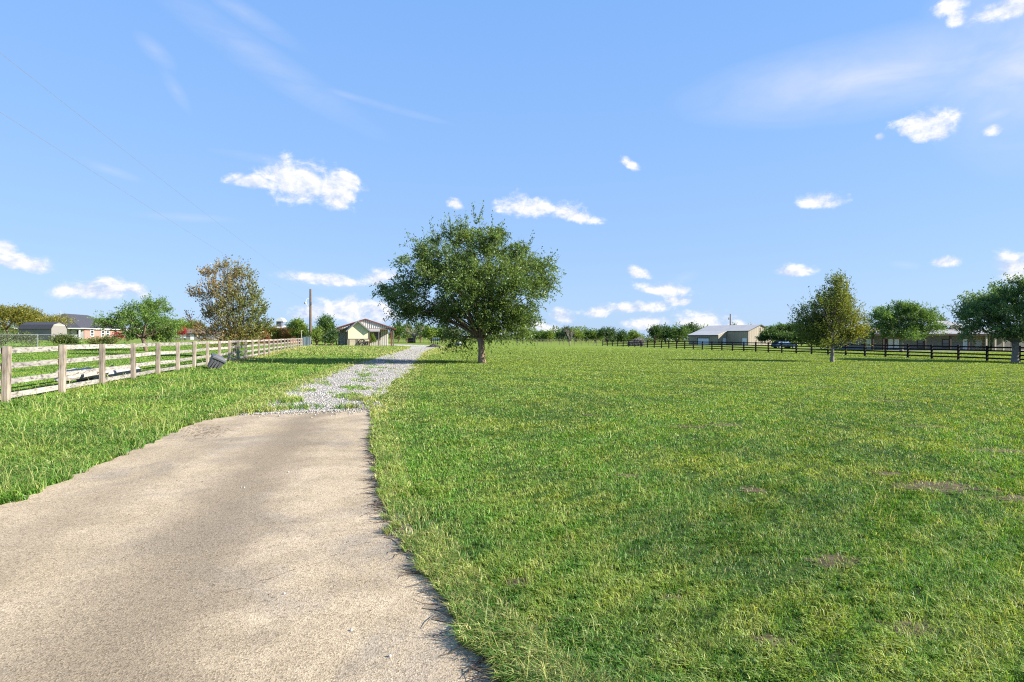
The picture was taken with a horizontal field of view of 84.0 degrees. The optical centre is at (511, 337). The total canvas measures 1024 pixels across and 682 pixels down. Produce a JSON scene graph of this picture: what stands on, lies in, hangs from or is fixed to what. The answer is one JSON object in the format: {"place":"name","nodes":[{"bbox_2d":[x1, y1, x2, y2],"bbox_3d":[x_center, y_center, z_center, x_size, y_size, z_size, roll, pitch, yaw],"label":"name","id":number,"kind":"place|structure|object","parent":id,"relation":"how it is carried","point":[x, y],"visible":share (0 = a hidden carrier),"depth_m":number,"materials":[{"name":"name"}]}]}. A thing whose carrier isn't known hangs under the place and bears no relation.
{"place":"outdoors","nodes":[
{"label":"outdoors","id":0,"kind":"place"},
{"bbox_2d":[0,409,485,681],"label":"concrete driveway","id":1,"kind":"structure","parent":0,"point":[85,557],"depth_m":3.90,"materials":[{"name":"beige concrete"}]},
{"bbox_2d":[121,422,503,681],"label":"dry litter","id":2,"kind":"object","parent":1,"relation":"on","point":[479,659],"visible":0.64,"depth_m":4.17,"materials":[{"name":"brown plant"}]},
{"bbox_2d":[366,412,507,681],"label":"edge soil","id":3,"kind":"structure","parent":1,"relation":"on","point":[445,618],"depth_m":3.48,"materials":[{"name":"brown soil"}]},
{"bbox_2d":[237,347,436,417],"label":"gravel road","id":4,"kind":"structure","parent":0,"point":[352,384],"depth_m":19.25,"materials":[{"name":"grey gravel"}]},
{"bbox_2d":[0,333,1023,681],"bbox_3d":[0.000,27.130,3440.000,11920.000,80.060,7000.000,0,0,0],"label":"ground","id":5,"kind":"structure","parent":0,"point":[688,555],"depth_m":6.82,"materials":[{"name":"green plant"}]},
{"bbox_2d":[0,330,45,346],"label":"shrub","id":6,"kind":"object","parent":5,"relation":"on","point":[20,338],"visible":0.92,"depth_m":63.68,"materials":[{"name":"green plant"}]},
{"bbox_2d":[0,303,50,334],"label":"leafy tree","id":7,"kind":"object","parent":5,"relation":"on","point":[9,311],"visible":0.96,"depth_m":116.13,"materials":[{"name":"green plant"}]},
{"bbox_2d":[18,322,67,339],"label":"garden shed","id":8,"kind":"structure","parent":5,"relation":"on","point":[47,327],"depth_m":108.86,"materials":[{"name":"beige metal"}]},
{"bbox_2d":[9,311,76,329],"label":"leafy tree","id":9,"kind":"object","parent":5,"relation":"on","point":[53,319],"visible":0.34,"depth_m":122.30,"materials":[{"name":"green plant"}]},
{"bbox_2d":[48,333,82,345],"bbox_3d":[-50.432,0.309,64.034,3.609,1.802,3.430,0,0,42],"label":"shrub","id":10,"kind":"object","parent":5,"relation":"on","point":[63,339],"visible":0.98,"depth_m":63.69,"materials":[{"name":"green plant"}]},
{"bbox_2d":[14,311,126,338],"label":"brick house","id":11,"kind":"structure","parent":5,"relation":"on","point":[82,325],"depth_m":142.90,"materials":[{"name":"brick"}]},
{"bbox_2d":[76,372,98,381],"bbox_3d":[-14.234,1.339,19.044,0.544,0.623,0.712,0,0,21],"label":"tree stump","id":12,"kind":"object","parent":5,"relation":"on","point":[85,379],"visible":0.16,"depth_m":18.81,"materials":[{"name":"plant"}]},
{"bbox_2d":[54,367,108,381],"bbox_3d":[-14.054,1.185,18.664,0.396,0.416,2.378,0,0,-9],"label":"felled log","id":13,"kind":"object","parent":12,"relation":"on","point":[83,376],"visible":0.5,"depth_m":18.31,"materials":[{"name":"white wood"}]},
{"bbox_2d":[85,334,120,343],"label":"shrub","id":14,"kind":"object","parent":5,"relation":"on","point":[106,339],"visible":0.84,"depth_m":67.64,"materials":[{"name":"green plant"}]},
{"bbox_2d":[0,334,226,347],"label":"chain link fence","id":15,"kind":"object","parent":5,"relation":"on","point":[57,334],"visible":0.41,"depth_m":60.97,"materials":[{"name":"grey"}]},
{"bbox_2d":[111,331,124,338],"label":"flowering shrub","id":16,"kind":"object","parent":5,"relation":"on","point":[115,333],"visible":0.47,"depth_m":119.66,"materials":[{"name":"pink plant"}]},
{"bbox_2d":[105,367,140,377],"bbox_3d":[-14.789,1.313,21.582,0.303,0.340,2.772,0,0,-13],"label":"felled log","id":17,"kind":"object","parent":5,"relation":"on","point":[117,373],"visible":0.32,"depth_m":21.16,"materials":[{"name":"white wood"}]},
{"bbox_2d":[87,291,186,350],"bbox_3d":[-35.903,-1.656,55.643,8.881,6.216,6.482,0,0,22],"label":"spreading tree","id":18,"kind":"object","parent":5,"relation":"on","point":[146,309],"visible":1,"depth_m":55.62,"materials":[{"name":"green plant"}]},
{"bbox_2d":[0,338,302,402],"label":"rail fence","id":19,"kind":"object","parent":5,"relation":"on","point":[7,365],"visible":0.78,"depth_m":18.11,"materials":[{"name":"white wood"}]},
{"bbox_2d":[149,316,195,330],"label":"leafy tree","id":20,"kind":"object","parent":5,"relation":"on","point":[187,323],"visible":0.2,"depth_m":164.20,"materials":[{"name":"green plant"}]},
{"bbox_2d":[178,327,187,340],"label":"flowering shrub","id":21,"kind":"object","parent":5,"relation":"on","point":[184,332],"visible":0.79,"depth_m":129.88,"materials":[{"name":"red plant"}]},
{"bbox_2d":[188,318,207,328],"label":"leafy tree","id":22,"kind":"object","parent":5,"relation":"on","point":[198,324],"visible":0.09,"depth_m":171.33,"materials":[{"name":"green plant"}]},
{"bbox_2d":[175,329,225,339],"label":"brown house","id":23,"kind":"structure","parent":5,"relation":"on","point":[189,337],"depth_m":150.27,"materials":[{"name":"beige"}]},
{"bbox_2d":[207,353,225,368],"bbox_3d":[-14.676,1.237,28.206,0.680,0.710,0.680,34,-7,-35],"label":"dark bin","id":24,"kind":"object","parent":5,"relation":"on","point":[216,361],"visible":0.9,"depth_m":27.99,"materials":[{"name":"plastic"}]},
{"bbox_2d":[182,254,279,356],"bbox_3d":[-22.100,-2.514,44.418,6.705,8.244,5.194,0,0,0],"label":"yellowing tree","id":25,"kind":"object","parent":5,"relation":"on","point":[244,330],"visible":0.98,"depth_m":44.06,"materials":[{"name":"green plant"}]},
{"bbox_2d":[267,324,281,341],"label":"leafy shrub","id":26,"kind":"object","parent":5,"relation":"on","point":[275,335],"visible":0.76,"depth_m":93.90,"materials":[{"name":"green plant"}]},
{"bbox_2d":[256,318,297,343],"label":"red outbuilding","id":27,"kind":"structure","parent":5,"relation":"on","point":[279,321],"depth_m":112.55,"materials":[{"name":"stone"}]},
{"bbox_2d":[275,326,292,344],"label":"leafy shrub","id":28,"kind":"object","parent":5,"relation":"on","point":[287,335],"visible":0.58,"depth_m":95.30,"materials":[{"name":"brown plant"}]},
{"bbox_2d":[284,315,308,343],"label":"leafy tree","id":29,"kind":"object","parent":5,"relation":"on","point":[296,326],"visible":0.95,"depth_m":93.45,"materials":[{"name":"green plant"}]},
{"bbox_2d":[301,330,310,345],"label":"sheet gate","id":30,"kind":"structure","parent":5,"relation":"on","point":[306,341],"depth_m":84.00,"materials":[{"name":"silver metal"}]},
{"bbox_2d":[304,288,311,343],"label":"utility pole","id":31,"kind":"object","parent":5,"relation":"on","point":[310,312],"visible":0.94,"depth_m":91.85,"materials":[{"name":"brown wood"}]},
{"bbox_2d":[0,112,304,299],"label":"overhead wire","id":32,"kind":"object","parent":31,"relation":"attached to","point":[125,192],"visible":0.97,"depth_m":24.07,"materials":[{"name":"black metal"}]},
{"bbox_2d":[2,54,306,286],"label":"overhead wire","id":33,"kind":"object","parent":31,"relation":"attached to","point":[115,143],"visible":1,"depth_m":23.58,"materials":[{"name":"black metal"}]},
{"bbox_2d":[305,324,325,344],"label":"leafy shrub","id":34,"kind":"object","parent":5,"relation":"on","point":[316,336],"visible":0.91,"depth_m":92.63,"materials":[{"name":"green plant"}]},
{"bbox_2d":[315,313,338,344],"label":"leafy tree","id":35,"kind":"object","parent":5,"relation":"on","point":[326,322],"visible":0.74,"depth_m":94.37,"materials":[{"name":"green plant"}]},
{"bbox_2d":[321,328,339,345],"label":"leafy shrub","id":36,"kind":"object","parent":5,"relation":"on","point":[331,339],"visible":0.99,"depth_m":90.56,"materials":[{"name":"green plant"}]},
{"bbox_2d":[336,319,395,345],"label":"cabin","id":37,"kind":"object","parent":5,"relation":"on","point":[352,333],"visible":0.84,"depth_m":99.72,"materials":[{"name":"metal"}]},
{"bbox_2d":[370,332,377,342],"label":"climbing shrub","id":38,"kind":"object","parent":37,"relation":"attached to","point":[372,337],"visible":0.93,"depth_m":100.67,"materials":[{"name":"green plant"}]},
{"bbox_2d":[375,332,380,339],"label":"window","id":39,"kind":"structure","parent":37,"relation":"in","point":[376,333],"depth_m":102.57,"materials":[{"name":"grey glass"}]},
{"bbox_2d":[388,322,407,342],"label":"leafy tree","id":40,"kind":"object","parent":5,"relation":"on","point":[398,331],"visible":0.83,"depth_m":149.28,"materials":[{"name":"green plant"}]},
{"bbox_2d":[0,323,799,342],"bbox_3d":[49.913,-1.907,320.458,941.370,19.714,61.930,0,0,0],"label":"treeline","id":41,"kind":"object","parent":5,"relation":"on","point":[553,329],"visible":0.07,"depth_m":303.96,"materials":[{"name":"green plant"}]},
{"bbox_2d":[402,322,415,341],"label":"leafy tree","id":42,"kind":"object","parent":5,"relation":"on","point":[408,335],"visible":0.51,"depth_m":158.92,"materials":[{"name":"green plant"}]},
{"bbox_2d":[407,338,415,342],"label":"animal hutch","id":43,"kind":"object","parent":5,"relation":"on","point":[412,339],"visible":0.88,"depth_m":150.00,"materials":[{"name":"black wood"}]},
{"bbox_2d":[388,344,442,346],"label":"gravel turnaround","id":44,"kind":"structure","parent":5,"relation":"on","point":[411,345],"depth_m":107.83,"materials":[{"name":"grey gravel"}]},
{"bbox_2d":[405,324,427,342],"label":"bare tree","id":45,"kind":"object","parent":5,"relation":"on","point":[414,335],"visible":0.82,"depth_m":150.36,"materials":[{"name":"grey plant"}]},
{"bbox_2d":[412,321,430,341],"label":"leafy tree","id":46,"kind":"object","parent":5,"relation":"on","point":[419,328],"visible":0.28,"depth_m":164.22,"materials":[{"name":"green plant"}]},
{"bbox_2d":[418,325,440,342],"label":"leafy tree","id":47,"kind":"object","parent":5,"relation":"on","point":[430,333],"visible":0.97,"depth_m":149.52,"materials":[{"name":"green plant"}]},
{"bbox_2d":[436,325,446,342],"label":"leafy tree","id":48,"kind":"object","parent":5,"relation":"on","point":[441,330],"visible":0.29,"depth_m":153.63,"materials":[{"name":"green plant"}]},
{"bbox_2d":[442,327,461,339],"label":"leafy tree","id":49,"kind":"object","parent":5,"relation":"on","point":[454,331],"visible":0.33,"depth_m":149.00,"materials":[{"name":"green plant"}]},
{"bbox_2d":[369,202,566,362],"bbox_3d":[-2.883,-3.272,35.665,12.708,9.981,10.318,0,0,0],"label":"broad tree","id":50,"kind":"object","parent":5,"relation":"on","point":[471,282],"visible":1,"depth_m":34.43,"materials":[{"name":"green plant"}]},
{"bbox_2d":[526,330,543,341],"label":"leafy tree","id":51,"kind":"object","parent":5,"relation":"on","point":[538,334],"visible":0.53,"depth_m":234.37,"materials":[{"name":"green plant"}]},
{"bbox_2d":[542,329,555,340],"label":"leafy tree","id":52,"kind":"object","parent":5,"relation":"on","point":[550,335],"visible":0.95,"depth_m":234.26,"materials":[{"name":"green plant"}]},
{"bbox_2d":[516,339,602,345],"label":"wire fence","id":53,"kind":"object","parent":5,"relation":"on","point":[581,343],"visible":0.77,"depth_m":125.93,"materials":[{"name":"grey metal"}]},
{"bbox_2d":[553,329,566,341],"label":"leafy tree","id":54,"kind":"object","parent":5,"relation":"on","point":[556,335],"visible":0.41,"depth_m":239.30,"materials":[{"name":"green plant"}]},
{"bbox_2d":[534,339,585,342],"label":"wire fence","id":55,"kind":"object","parent":5,"relation":"on","point":[566,339],"visible":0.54,"depth_m":189.98,"materials":[{"name":"grey metal"}]},
{"bbox_2d":[557,325,576,341],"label":"leafy tree","id":56,"kind":"object","parent":5,"relation":"on","point":[562,333],"visible":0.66,"depth_m":223.80,"materials":[{"name":"green plant"}]},
{"bbox_2d":[564,327,575,345],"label":"bare sapling","id":57,"kind":"object","parent":5,"relation":"on","point":[571,335],"visible":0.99,"depth_m":109.94,"materials":[{"name":"grey plant"}]},
{"bbox_2d":[568,326,586,341],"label":"leafy tree","id":58,"kind":"object","parent":5,"relation":"on","point":[578,333],"visible":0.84,"depth_m":223.80,"materials":[{"name":"green plant"}]},
{"bbox_2d":[580,327,594,341],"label":"leafy tree","id":59,"kind":"object","parent":5,"relation":"on","point":[587,334],"visible":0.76,"depth_m":228.21,"materials":[{"name":"green plant"}]},
{"bbox_2d":[587,329,603,341],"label":"leafy tree","id":60,"kind":"object","parent":5,"relation":"on","point":[593,336],"visible":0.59,"depth_m":229.31,"materials":[{"name":"green plant"}]},
{"bbox_2d":[595,326,617,342],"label":"leafy tree","id":61,"kind":"object","parent":5,"relation":"on","point":[609,333],"visible":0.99,"depth_m":220.91,"materials":[{"name":"green plant"}]},
{"bbox_2d":[613,328,629,342],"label":"leafy tree","id":62,"kind":"object","parent":5,"relation":"on","point":[622,335],"visible":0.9,"depth_m":223.70,"materials":[{"name":"green plant"}]},
{"bbox_2d":[627,329,644,339],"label":"leafy tree","id":63,"kind":"object","parent":5,"relation":"on","point":[633,334],"visible":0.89,"depth_m":226.99,"materials":[{"name":"green plant"}]},
{"bbox_2d":[627,337,646,345],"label":"brush heap","id":64,"kind":"object","parent":5,"relation":"on","point":[639,338],"visible":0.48,"depth_m":127.32,"materials":[{"name":"grey wood"}]},
{"bbox_2d":[645,324,666,343],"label":"leafy tree","id":65,"kind":"object","parent":5,"relation":"on","point":[656,330],"visible":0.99,"depth_m":189.09,"materials":[{"name":"green plant"}]},
{"bbox_2d":[656,322,671,343],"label":"leafy tree","id":66,"kind":"object","parent":5,"relation":"on","point":[665,336],"visible":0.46,"depth_m":194.76,"materials":[{"name":"green plant"}]},
{"bbox_2d":[665,322,693,342],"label":"leafy tree","id":67,"kind":"object","parent":5,"relation":"on","point":[676,333],"visible":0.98,"depth_m":190.42,"materials":[{"name":"green plant"}]},
{"bbox_2d":[683,320,701,340],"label":"leafy tree","id":68,"kind":"object","parent":5,"relation":"on","point":[692,326],"visible":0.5,"depth_m":194.80,"materials":[{"name":"green plant"}]},
{"bbox_2d":[504,382,1023,647],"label":"bare soil","id":69,"kind":"structure","parent":5,"relation":"on","point":[830,558],"depth_m":5.74,"materials":[{"name":"brown soil"}]},
{"bbox_2d":[755,322,805,347],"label":"spreading tree","id":70,"kind":"object","parent":5,"relation":"on","point":[773,332],"visible":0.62,"depth_m":111.67,"materials":[{"name":"green plant"}]},
{"bbox_2d":[771,341,797,347],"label":"parked car","id":71,"kind":"object","parent":5,"relation":"on","point":[783,344],"visible":0.52,"depth_m":109.23,"materials":[{"name":"blue paint"}]},
{"bbox_2d":[602,339,1023,361],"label":"rail fence","id":72,"kind":"object","parent":5,"relation":"on","point":[958,353],"visible":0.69,"depth_m":62.81,"materials":[{"name":"black paint"}]},
{"bbox_2d":[783,268,878,361],"bbox_3d":[24.393,-1.609,43.797,6.605,7.154,5.597,0,0,0],"label":"conical tree","id":73,"kind":"object","parent":5,"relation":"on","point":[830,322],"visible":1,"depth_m":42.80,"materials":[{"name":"green plant"}]},
{"bbox_2d":[859,298,953,350],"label":"rounded tree","id":74,"kind":"object","parent":5,"relation":"on","point":[909,316],"visible":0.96,"depth_m":91.13,"materials":[{"name":"green plant"}]},
{"bbox_2d":[834,321,1023,351],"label":"ranch house","id":75,"kind":"structure","parent":5,"relation":"on","point":[951,338],"depth_m":105.00,"materials":[{"name":"grey stone"}]},
{"bbox_2d":[888,339,892,347],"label":"window","id":76,"kind":"structure","parent":75,"relation":"in","point":[890,341],"depth_m":104.98,"materials":[{"name":"grey glass"}]},
{"bbox_2d":[894,339,898,347],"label":"window","id":77,"kind":"structure","parent":75,"relation":"in","point":[896,341],"depth_m":104.98,"materials":[{"name":"grey glass"}]},
{"bbox_2d":[917,339,923,347],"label":"window","id":78,"kind":"structure","parent":75,"relation":"in","point":[919,342],"depth_m":104.95,"materials":[{"name":"grey glass"}]},
{"bbox_2d":[942,339,948,347],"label":"window","id":79,"kind":"structure","parent":75,"relation":"in","point":[945,342],"depth_m":104.98,"materials":[{"name":"grey glass"}]},
{"bbox_2d":[963,339,966,348],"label":"window","id":80,"kind":"structure","parent":75,"relation":"in","point":[964,340],"depth_m":104.98,"materials":[{"name":"grey glass"}]},
{"bbox_2d":[975,340,981,345],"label":"window","id":81,"kind":"structure","parent":75,"relation":"in","point":[978,342],"depth_m":108.58,"materials":[{"name":"grey glass"}]},
{"bbox_2d":[942,268,1023,362],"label":"rounded tree","id":82,"kind":"object","parent":5,"relation":"on","point":[993,307],"visible":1,"depth_m":46.45,"materials":[{"name":"green plant"}]},
{"bbox_2d":[0,0,1023,338],"label":"sky","id":83,"kind":"structure","parent":0,"point":[705,162],"materials":[{"name":"blue"}]},
{"bbox_2d":[687,324,771,345],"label":"metal barn","id":84,"kind":"structure","parent":0,"point":[733,333],"depth_m":165.48,"materials":[{"name":"beige metal"}]},
{"bbox_2d":[697,338,708,344],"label":"roller door","id":85,"kind":"structure","parent":84,"relation":"in","point":[700,340],"depth_m":169.16,"materials":[{"name":"metal"}]}
]}

